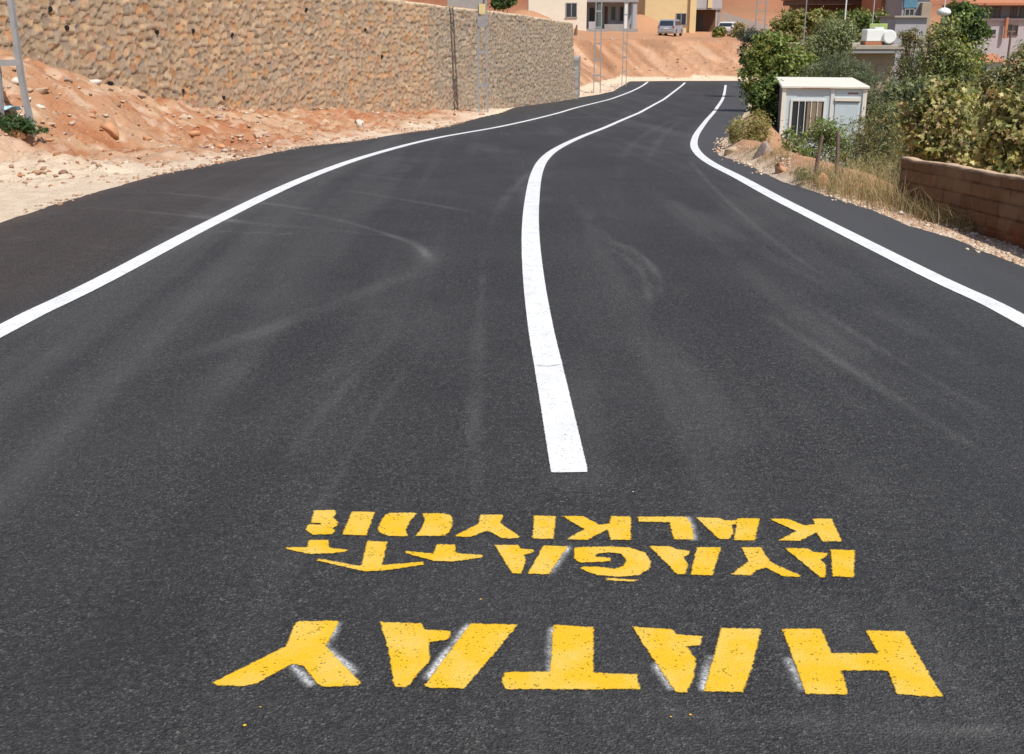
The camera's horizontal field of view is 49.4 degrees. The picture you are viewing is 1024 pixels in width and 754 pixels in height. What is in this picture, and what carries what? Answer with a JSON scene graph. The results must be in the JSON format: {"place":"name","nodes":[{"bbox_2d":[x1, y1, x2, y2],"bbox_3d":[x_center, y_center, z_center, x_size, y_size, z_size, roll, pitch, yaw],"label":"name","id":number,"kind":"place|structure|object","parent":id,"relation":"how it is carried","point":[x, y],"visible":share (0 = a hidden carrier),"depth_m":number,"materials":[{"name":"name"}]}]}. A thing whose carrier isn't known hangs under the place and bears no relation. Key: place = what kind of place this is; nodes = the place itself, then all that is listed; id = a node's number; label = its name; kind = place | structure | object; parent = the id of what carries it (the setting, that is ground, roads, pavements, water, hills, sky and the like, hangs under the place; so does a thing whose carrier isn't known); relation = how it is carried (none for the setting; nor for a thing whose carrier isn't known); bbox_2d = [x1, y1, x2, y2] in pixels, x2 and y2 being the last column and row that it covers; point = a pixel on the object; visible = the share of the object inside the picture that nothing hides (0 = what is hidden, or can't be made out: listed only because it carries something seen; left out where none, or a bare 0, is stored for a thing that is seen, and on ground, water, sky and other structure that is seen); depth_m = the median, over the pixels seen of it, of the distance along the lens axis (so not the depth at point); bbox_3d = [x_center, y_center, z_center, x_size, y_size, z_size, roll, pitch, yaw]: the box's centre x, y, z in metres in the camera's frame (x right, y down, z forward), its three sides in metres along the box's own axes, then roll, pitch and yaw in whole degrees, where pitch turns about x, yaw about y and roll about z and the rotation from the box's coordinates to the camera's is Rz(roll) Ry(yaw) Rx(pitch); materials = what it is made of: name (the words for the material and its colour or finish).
{"place":"outdoors","nodes":[
{"label":"outdoors","id":0,"kind":"place"},
{"bbox_2d":[0,81,1023,753],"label":"road","id":1,"kind":"structure","parent":0,"point":[196,431],"depth_m":4.80,"materials":[{"name":"asphalt"}]},
{"bbox_2d":[286,540,346,553],"bbox_3d":[-0.676,0.589,3.868,0.225,0.001,0.122,0,18,0],"label":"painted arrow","id":2,"kind":"object","parent":1,"relation":"on","point":[318,546],"visible":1,"depth_m":3.85,"materials":[{"name":"yellow paint"}]},
{"bbox_2d":[0,82,647,337],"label":"edge line","id":3,"kind":"object","parent":1,"relation":"on","point":[86,287],"visible":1,"depth_m":8.76,"materials":[{"name":"white paint"}]},
{"bbox_2d":[317,541,423,570],"bbox_3d":[-0.478,0.610,3.803,0.374,0.001,0.238,0,18,0],"label":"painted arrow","id":4,"kind":"object","parent":1,"relation":"on","point":[372,563],"visible":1,"depth_m":3.75,"materials":[{"name":"yellow paint"}]},
{"bbox_2d":[405,544,482,560],"bbox_3d":[-0.232,0.603,3.824,0.277,0.001,0.144,0,18,0],"label":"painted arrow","id":5,"kind":"object","parent":1,"relation":"on","point":[443,553],"visible":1,"depth_m":3.81,"materials":[{"name":"yellow paint"}]},
{"bbox_2d":[306,510,840,541],"bbox_3d":[0.214,0.540,4.024,1.929,0.002,0.233,1,18,2],"label":"road lettering","id":6,"kind":"object","parent":1,"relation":"on","point":[356,525],"visible":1,"depth_m":4.02,"materials":[{"name":"yellow paint"}]},
{"bbox_2d":[213,620,942,696],"bbox_3d":[0.176,0.803,3.206,2.014,0.002,0.375,0,18,1],"label":"road lettering","id":7,"kind":"object","parent":1,"relation":"on","point":[827,666],"visible":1,"depth_m":3.18,"materials":[{"name":"yellow paint"}]},
{"bbox_2d":[521,83,684,471],"bbox_3d":[5.323,-10.420,42.380,2.196,2.660,79.417,3,18,8],"label":"line","id":8,"kind":"object","parent":1,"relation":"on","point":[554,428],"visible":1,"depth_m":6.20,"materials":[{"name":"white paint"}]},
{"bbox_2d":[495,545,854,580],"bbox_3d":[0.561,0.625,3.757,1.252,0.002,0.279,0,18,0],"label":"road lettering","id":9,"kind":"object","parent":1,"relation":"on","point":[706,558],"visible":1,"depth_m":3.77,"materials":[{"name":"yellow paint"}]},
{"bbox_2d":[690,85,1023,326],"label":"edge line","id":10,"kind":"object","parent":1,"relation":"on","point":[1014,315],"visible":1,"depth_m":9.03,"materials":[{"name":"white paint"}]},
{"bbox_2d":[0,0,1023,266],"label":"ground","id":11,"kind":"structure","parent":0,"point":[654,56],"depth_m":22.10,"materials":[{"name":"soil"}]},
{"bbox_2d":[4,105,21,109],"bbox_3d":[-8.415,-4.438,18.412,0.484,0.097,0.362,0,18,0],"label":"plastic sheet","id":12,"kind":"object","parent":11,"relation":"on","point":[6,107],"visible":0.85,"depth_m":18.40,"materials":[{"name":"plastic"}]},
{"bbox_2d":[11,77,18,83],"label":"rock","id":13,"kind":"object","parent":11,"relation":"on","point":[14,80],"visible":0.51,"depth_m":19.69,"materials":[{"name":"stone"}]},
{"bbox_2d":[5,129,25,139],"bbox_3d":[-8.074,-3.937,18.121,0.384,0.204,0.334,0,18,0],"label":"rock","id":14,"kind":"object","parent":11,"relation":"on","point":[22,136],"visible":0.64,"depth_m":18.03,"materials":[{"name":"stone"}]},
{"bbox_2d":[0,0,35,137],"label":"lattice pole","id":15,"kind":"object","parent":11,"relation":"on","point":[17,62],"visible":0.66,"depth_m":17.93,"materials":[{"name":"metal"}]},
{"bbox_2d":[0,108,49,135],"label":"green weed","id":16,"kind":"object","parent":11,"relation":"on","point":[26,126],"visible":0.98,"depth_m":18.02,"materials":[{"name":"green plant"}]},
{"bbox_2d":[37,103,45,108],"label":"rock","id":17,"kind":"object","parent":11,"relation":"on","point":[40,105],"visible":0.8,"depth_m":19.44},
{"bbox_2d":[35,88,49,93],"bbox_3d":[-8.407,-5.098,19.917,0.292,0.154,0.165,0,18,0],"label":"rock","id":18,"kind":"object","parent":11,"relation":"on","point":[42,90],"visible":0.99,"depth_m":19.86,"materials":[{"name":"stone"}]},
{"bbox_2d":[64,77,72,82],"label":"rock","id":19,"kind":"object","parent":11,"relation":"on","point":[68,79],"visible":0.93,"depth_m":21.13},
{"bbox_2d":[88,112,95,117],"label":"rock","id":20,"kind":"object","parent":11,"relation":"on","point":[92,114],"visible":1,"depth_m":20.21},
{"bbox_2d":[90,79,101,85],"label":"rock","id":21,"kind":"object","parent":11,"relation":"on","point":[97,82],"visible":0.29,"depth_m":22.18,"materials":[{"name":"stone"}]},
{"bbox_2d":[100,121,118,138],"bbox_3d":[-7.264,-4.474,20.193,0.375,0.330,0.315,0,18,0],"label":"rock","id":22,"kind":"object","parent":11,"relation":"on","point":[110,128],"visible":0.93,"depth_m":20.08,"materials":[{"name":"stone"}]},
{"bbox_2d":[143,136,151,140],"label":"rock","id":23,"kind":"object","parent":11,"relation":"on","point":[147,138],"visible":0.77,"depth_m":20.62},
{"bbox_2d":[179,113,193,118],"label":"rock","id":24,"kind":"object","parent":11,"relation":"on","point":[183,115],"visible":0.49,"depth_m":24.04,"materials":[{"name":"stone"}]},
{"bbox_2d":[186,130,200,137],"bbox_3d":[-6.585,-4.966,22.899,0.396,0.214,0.334,0,18,0],"label":"rock","id":25,"kind":"object","parent":11,"relation":"on","point":[192,133],"visible":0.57,"depth_m":22.78,"materials":[{"name":"stone"}]},
{"bbox_2d":[214,143,224,148],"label":"rock","id":26,"kind":"object","parent":11,"relation":"on","point":[220,145],"visible":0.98,"depth_m":19.64,"materials":[{"name":"stone"}]},
{"bbox_2d":[252,132,264,137],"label":"rock","id":27,"kind":"object","parent":11,"relation":"on","point":[258,134],"visible":0.91,"depth_m":24.46,"materials":[{"name":"stone"}]},
{"bbox_2d":[0,0,574,113],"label":"retaining wall","id":28,"kind":"structure","parent":11,"relation":"on","point":[392,56],"depth_m":33.45,"materials":[{"name":"stone"}]},
{"bbox_2d":[355,119,363,127],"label":"rock","id":29,"kind":"object","parent":11,"relation":"on","point":[359,123],"visible":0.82,"depth_m":30.83,"materials":[{"name":"stone"}]},
{"bbox_2d":[447,0,484,8],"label":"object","id":30,"kind":"object","parent":11,"relation":"on","point":[471,4],"visible":0.28,"depth_m":55.00,"materials":[{"name":"grey concrete"}]},
{"bbox_2d":[477,0,487,112],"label":"lattice pole","id":31,"kind":"object","parent":11,"relation":"on","point":[481,8],"visible":0.93,"depth_m":41.16,"materials":[{"name":"metal"}]},
{"bbox_2d":[487,0,516,11],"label":"dark shrub","id":32,"kind":"object","parent":11,"relation":"on","point":[499,5],"visible":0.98,"depth_m":58.59,"materials":[{"name":"green plant"}]},
{"bbox_2d":[573,55,580,98],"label":"retaining wall","id":33,"kind":"structure","parent":11,"relation":"on","point":[577,60],"depth_m":58.72,"materials":[{"name":"stone"}]},
{"bbox_2d":[527,0,638,31],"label":"house","id":34,"kind":"structure","parent":11,"relation":"on","point":[580,14],"depth_m":113.37,"materials":[{"name":"paint"}]},
{"bbox_2d":[565,3,576,17],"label":"window","id":35,"kind":"structure","parent":34,"relation":"in","point":[571,8],"depth_m":113.04,"materials":[{"name":"white glass"}]},
{"bbox_2d":[589,8,594,21],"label":"door","id":36,"kind":"structure","parent":34,"relation":"in","point":[591,19],"depth_m":115.02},
{"bbox_2d":[610,6,616,20],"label":"window","id":37,"kind":"structure","parent":34,"relation":"in","point":[613,8],"depth_m":115.02,"materials":[{"name":"grey glass"}]},
{"bbox_2d":[618,6,623,21],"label":"window","id":38,"kind":"structure","parent":34,"relation":"in","point":[621,8],"depth_m":115.02,"materials":[{"name":"grey glass"}]},
{"bbox_2d":[593,0,601,92],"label":"lattice pole","id":39,"kind":"object","parent":11,"relation":"on","point":[596,10],"visible":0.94,"depth_m":65.09,"materials":[{"name":"metal"}]},
{"bbox_2d":[621,0,628,86],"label":"lattice pole","id":40,"kind":"object","parent":11,"relation":"on","point":[625,43],"visible":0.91,"depth_m":73.20,"materials":[{"name":"metal"}]},
{"bbox_2d":[657,19,682,35],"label":"parked car","id":41,"kind":"object","parent":11,"relation":"on","point":[670,26],"visible":1,"depth_m":109.92,"materials":[{"name":"silver metal"}]},
{"bbox_2d":[637,0,721,32],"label":"house","id":42,"kind":"structure","parent":11,"relation":"on","point":[692,16],"depth_m":123.58,"materials":[{"name":"brown paint"}]},
{"bbox_2d":[676,13,686,25],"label":"window","id":43,"kind":"structure","parent":42,"relation":"in","point":[682,17],"depth_m":123.70,"materials":[{"name":"grey glass"}]},
{"bbox_2d":[699,16,702,30],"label":"door","id":44,"kind":"structure","parent":42,"relation":"in","point":[700,17],"depth_m":125.74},
{"bbox_2d":[711,26,727,37],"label":"shrub","id":45,"kind":"object","parent":11,"relation":"on","point":[718,31],"visible":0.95,"depth_m":106.79,"materials":[{"name":"green plant"}]},
{"bbox_2d":[718,22,740,35],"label":"parked car","id":46,"kind":"object","parent":11,"relation":"on","point":[728,26],"visible":0.29,"depth_m":113.76,"materials":[{"name":"white paint"}]},
{"bbox_2d":[724,146,737,155],"bbox_3d":[3.594,-3.686,18.313,0.220,0.207,0.185,0,18,0],"label":"rock","id":47,"kind":"object","parent":11,"relation":"on","point":[732,149],"visible":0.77,"depth_m":18.25,"materials":[{"name":"stone"}]},
{"bbox_2d":[728,21,749,36],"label":"shrub","id":48,"kind":"object","parent":11,"relation":"on","point":[737,28],"visible":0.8,"depth_m":106.71,"materials":[{"name":"green plant"}]},
{"bbox_2d":[721,12,768,35],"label":"boundary wall","id":49,"kind":"structure","parent":11,"relation":"on","point":[725,17],"depth_m":118.31,"materials":[{"name":"beige concrete"}]},
{"bbox_2d":[724,105,775,144],"bbox_3d":[4.390,-4.559,20.571,0.976,0.882,0.838,0,18,0],"label":"dry shrub","id":50,"kind":"object","parent":11,"relation":"on","point":[756,131],"visible":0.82,"depth_m":20.49,"materials":[{"name":"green plant"}]},
{"bbox_2d":[731,25,773,96],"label":"grey green bush","id":51,"kind":"object","parent":11,"relation":"on","point":[747,37],"visible":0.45,"depth_m":59.20,"materials":[{"name":"green plant"}]},
{"bbox_2d":[755,0,766,31],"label":"lattice pole","id":52,"kind":"object","parent":11,"relation":"on","point":[756,19],"visible":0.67,"depth_m":95.07,"materials":[{"name":"metal"}]},
{"bbox_2d":[740,71,783,128],"bbox_3d":[8.025,-8.607,35.580,1.490,2.286,1.482,0,18,0],"label":"green shrub","id":53,"kind":"object","parent":11,"relation":"on","point":[764,95],"visible":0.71,"depth_m":35.23,"materials":[{"name":"green plant"}]},
{"bbox_2d":[724,135,799,168],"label":"dry grass","id":54,"kind":"structure","parent":11,"relation":"on","point":[781,153],"depth_m":15.80,"materials":[{"name":"beige plant"}]},
{"bbox_2d":[753,141,772,158],"bbox_3d":[3.740,-3.264,16.501,0.359,0.476,0.269,-15,23,-38],"label":"rock","id":55,"kind":"object","parent":11,"relation":"on","point":[761,148],"visible":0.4,"depth_m":16.40,"materials":[{"name":"stone"}]},
{"bbox_2d":[733,28,824,109],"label":"bushy tree","id":56,"kind":"object","parent":11,"relation":"on","point":[766,54],"visible":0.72,"depth_m":43.90,"materials":[{"name":"green plant"}]},
{"bbox_2d":[775,163,785,173],"bbox_3d":[3.470,-2.665,14.372,0.188,0.181,0.304,11,21,31],"label":"rock","id":57,"kind":"object","parent":11,"relation":"on","point":[781,168],"visible":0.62,"depth_m":14.32,"materials":[{"name":"stone"}]},
{"bbox_2d":[769,6,837,42],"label":"leafy tree","id":58,"kind":"object","parent":11,"relation":"on","point":[793,21],"visible":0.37,"depth_m":70.13,"materials":[{"name":"green plant"}]},
{"bbox_2d":[803,0,806,42],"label":"utility pole","id":59,"kind":"object","parent":11,"relation":"on","point":[805,20],"depth_m":60.94,"materials":[{"name":"metal"}]},
{"bbox_2d":[776,116,861,168],"bbox_3d":[5.319,-3.844,19.267,1.600,1.353,0.934,0,18,0],"label":"green shrub","id":60,"kind":"object","parent":11,"relation":"on","point":[828,133],"visible":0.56,"depth_m":19.07,"materials":[{"name":"green plant"}]},
{"bbox_2d":[814,135,823,177],"bbox_3d":[3.557,-2.508,12.958,0.091,0.592,0.046,0,18,0],"label":"wooden stake","id":61,"kind":"object","parent":11,"relation":"on","point":[819,152],"visible":0.78,"depth_m":12.92,"materials":[{"name":"brown wood"}]},
{"bbox_2d":[781,0,861,40],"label":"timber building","id":62,"kind":"structure","parent":11,"relation":"on","point":[834,5],"depth_m":92.45,"materials":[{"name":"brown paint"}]},
{"bbox_2d":[775,77,869,167],"bbox_3d":[9.657,-8.123,35.392,2.520,2.470,5.024,3,18,10],"label":"site cabin","id":63,"kind":"object","parent":11,"relation":"on","point":[802,101],"visible":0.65,"depth_m":32.99,"materials":[{"name":"beige metal"}]},
{"bbox_2d":[788,99,825,139],"bbox_3d":[8.771,-7.655,33.123,1.016,1.170,0.061,3,18,10],"label":"window","id":64,"kind":"structure","parent":63,"relation":"in","point":[801,110],"depth_m":33.08,"materials":[{"name":"white glass"}]},
{"bbox_2d":[830,102,858,164],"bbox_3d":[9.864,-7.204,33.059,0.681,1.850,0.033,3,18,10],"label":"door","id":65,"kind":"structure","parent":63,"relation":"in","point":[846,109],"depth_m":32.86,"materials":[{"name":"metal"}]},
{"bbox_2d":[818,172,827,186],"bbox_3d":[3.541,-2.227,12.689,0.125,0.208,0.105,0,18,0],"label":"rock","id":66,"kind":"object","parent":11,"relation":"on","point":[820,176],"visible":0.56,"depth_m":12.67,"materials":[{"name":"stone"}]},
{"bbox_2d":[790,165,863,183],"bbox_3d":[3.840,-2.192,12.954,1.297,0.539,0.482,0,18,0],"label":"weedy shrub","id":67,"kind":"object","parent":11,"relation":"on","point":[804,173],"visible":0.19,"depth_m":12.89,"materials":[{"name":"green plant"}]},
{"bbox_2d":[793,13,865,76],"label":"olive tree","id":68,"kind":"object","parent":11,"relation":"on","point":[833,36],"visible":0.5,"depth_m":52.27,"materials":[{"name":"green plant"}]},
{"bbox_2d":[778,141,886,202],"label":"dry grass","id":69,"kind":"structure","parent":11,"relation":"on","point":[834,180],"depth_m":12.53,"materials":[{"name":"beige plant"}]},
{"bbox_2d":[834,131,839,174],"bbox_3d":[3.736,-2.513,12.805,0.071,0.626,0.046,0,18,0],"label":"wooden stake","id":70,"kind":"object","parent":11,"relation":"on","point":[837,144],"visible":0.68,"depth_m":12.76,"materials":[{"name":"brown wood"}]},
{"bbox_2d":[843,0,846,27],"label":"utility pole","id":71,"kind":"object","parent":11,"relation":"on","point":[845,10],"depth_m":62.65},
{"bbox_2d":[792,44,898,136],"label":"tamarisk tree","id":72,"kind":"object","parent":11,"relation":"on","point":[819,71],"visible":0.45,"depth_m":41.37,"materials":[{"name":"green plant"}]},
{"bbox_2d":[790,43,905,127],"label":"flat roofed house","id":73,"kind":"structure","parent":11,"relation":"on","point":[877,56],"depth_m":57.72,"materials":[{"name":"concrete"}]},
{"bbox_2d":[851,65,867,80],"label":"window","id":74,"kind":"structure","parent":73,"relation":"in","point":[856,65],"depth_m":57.87,"materials":[{"name":"glass"}]},
{"bbox_2d":[860,27,884,44],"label":"water tank","id":75,"kind":"object","parent":73,"relation":"on","point":[873,35],"visible":0.93,"depth_m":57.44,"materials":[{"name":"white plastic"}]},
{"bbox_2d":[869,24,887,29],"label":"roof screen","id":76,"kind":"object","parent":73,"relation":"on","point":[878,25],"visible":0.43,"depth_m":58.66,"materials":[{"name":"plastic"}]},
{"bbox_2d":[874,65,883,127],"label":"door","id":77,"kind":"structure","parent":73,"relation":"in","point":[880,68],"depth_m":57.90,"materials":[{"name":"metal"}]},
{"bbox_2d":[882,30,895,44],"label":"water cylinder","id":78,"kind":"object","parent":73,"relation":"on","point":[888,37],"visible":0.75,"depth_m":57.30,"materials":[{"name":"plastic"}]},
{"bbox_2d":[828,6,894,42],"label":"leafy tree","id":79,"kind":"object","parent":11,"relation":"on","point":[864,21],"visible":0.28,"depth_m":79.47,"materials":[{"name":"green plant"}]},
{"bbox_2d":[858,0,884,38],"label":"brick building","id":80,"kind":"structure","parent":11,"relation":"on","point":[879,4],"depth_m":87.13,"materials":[{"name":"brick"}]},
{"bbox_2d":[812,147,934,215],"bbox_3d":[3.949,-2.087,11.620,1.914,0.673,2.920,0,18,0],"label":"dry grass","id":81,"kind":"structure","parent":11,"relation":"on","point":[888,195],"depth_m":11.55,"materials":[{"name":"beige plant"}]},
{"bbox_2d":[872,0,874,23],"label":"utility pole","id":82,"kind":"object","parent":11,"relation":"on","point":[873,11],"depth_m":72.19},
{"bbox_2d":[844,94,909,181],"bbox_3d":[5.733,-3.292,17.357,1.258,2.164,1.147,0,18,0],"label":"weedy shrub","id":83,"kind":"object","parent":11,"relation":"on","point":[887,116],"visible":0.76,"depth_m":17.09,"materials":[{"name":"green plant"}]},
{"bbox_2d":[873,25,931,139],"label":"tree","id":84,"kind":"object","parent":11,"relation":"on","point":[905,65],"visible":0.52,"depth_m":47.92,"materials":[{"name":"green plant"}]},
{"bbox_2d":[877,16,930,82],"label":"shed","id":85,"kind":"structure","parent":11,"relation":"on","point":[897,24],"depth_m":66.86,"materials":[{"name":"paint"}]},
{"bbox_2d":[899,33,910,78],"bbox_3d":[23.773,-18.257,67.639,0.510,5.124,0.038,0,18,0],"label":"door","id":86,"kind":"structure","parent":85,"relation":"in","point":[905,33],"depth_m":67.22,"materials":[{"name":"paint"}]},
{"bbox_2d":[885,0,931,75],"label":"house","id":87,"kind":"structure","parent":11,"relation":"on","point":[909,7],"depth_m":81.67,"materials":[{"name":"beige concrete"}]},
{"bbox_2d":[903,8,914,15],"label":"window","id":88,"kind":"structure","parent":87,"relation":"in","point":[908,11],"depth_m":81.68,"materials":[{"name":"white glass"}]},
{"bbox_2d":[876,72,946,150],"bbox_3d":[8.375,-4.911,23.659,1.610,3.048,1.200,0,18,0],"label":"grey green bush","id":89,"kind":"object","parent":11,"relation":"on","point":[902,93],"visible":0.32,"depth_m":23.18,"materials":[{"name":"green plant"}]},
{"bbox_2d":[884,182,982,234],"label":"dry grass","id":90,"kind":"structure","parent":11,"relation":"on","point":[929,214],"depth_m":10.34,"materials":[{"name":"beige plant"}]},
{"bbox_2d":[937,0,950,35],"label":"street lamp","id":91,"kind":"object","parent":11,"relation":"on","point":[944,12],"visible":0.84,"depth_m":44.50,"materials":[{"name":"beige metal"}]},
{"bbox_2d":[890,74,999,166],"bbox_3d":[5.290,-2.664,13.327,1.538,1.872,1.133,-13,22,-34],"label":"shrub","id":92,"kind":"object","parent":11,"relation":"on","point":[933,134],"visible":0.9,"depth_m":12.96,"materials":[{"name":"green plant"}]},
{"bbox_2d":[908,12,990,113],"bbox_3d":[15.099,-10.059,38.966,2.948,5.148,2.297,0,18,0],"label":"tall tree","id":93,"kind":"object","parent":11,"relation":"on","point":[961,67],"visible":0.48,"depth_m":38.20,"materials":[{"name":"green plant"}]},
{"bbox_2d":[898,157,1023,248],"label":"block wall","id":94,"kind":"structure","parent":11,"relation":"on","point":[996,199],"depth_m":9.90,"materials":[{"name":"concrete"}]},
{"bbox_2d":[929,0,994,95],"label":"dark tree","id":95,"kind":"object","parent":11,"relation":"on","point":[975,27],"visible":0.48,"depth_m":66.37,"materials":[{"name":"green plant"}]},
{"bbox_2d":[932,0,1023,59],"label":"house","id":96,"kind":"structure","parent":11,"relation":"on","point":[1006,16],"depth_m":114.41,"materials":[{"name":"paint"}]},
{"bbox_2d":[989,7,1000,16],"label":"window","id":97,"kind":"structure","parent":96,"relation":"in","point":[997,10],"depth_m":114.04,"materials":[{"name":"glass"}]},
{"bbox_2d":[1007,25,1012,34],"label":"window","id":98,"kind":"structure","parent":96,"relation":"in","point":[1010,27],"depth_m":114.51,"materials":[{"name":"glass"}]},
{"bbox_2d":[1010,7,1017,16],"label":"window","id":99,"kind":"structure","parent":96,"relation":"in","point":[1014,10],"depth_m":114.04,"materials":[{"name":"brown paint"}]},
{"bbox_2d":[1013,25,1018,34],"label":"window","id":100,"kind":"structure","parent":96,"relation":"in","point":[1015,28],"depth_m":114.54,"materials":[{"name":"brown paint"}]},
{"bbox_2d":[1019,7,1023,17],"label":"window","id":101,"kind":"structure","parent":96,"relation":"in","point":[1021,15],"depth_m":114.07,"materials":[{"name":"brown paint"}]},
{"bbox_2d":[957,79,1023,175],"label":"shrub","id":102,"kind":"object","parent":11,"relation":"on","point":[1005,127],"visible":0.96,"depth_m":11.84,"materials":[{"name":"green plant"}]},
{"bbox_2d":[980,54,1004,71],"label":"house","id":103,"kind":"structure","parent":11,"relation":"on","point":[991,56],"depth_m":75.24,"materials":[{"name":"orange tile"}]},
{"bbox_2d":[964,38,1023,174],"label":"olive tree","id":104,"kind":"object","parent":11,"relation":"on","point":[1007,76],"visible":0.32,"depth_m":24.04,"materials":[{"name":"green plant"}]},
{"bbox_2d":[1006,31,1015,64],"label":"utility pole","id":105,"kind":"object","parent":11,"relation":"on","point":[1009,44],"visible":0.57,"depth_m":55.52,"materials":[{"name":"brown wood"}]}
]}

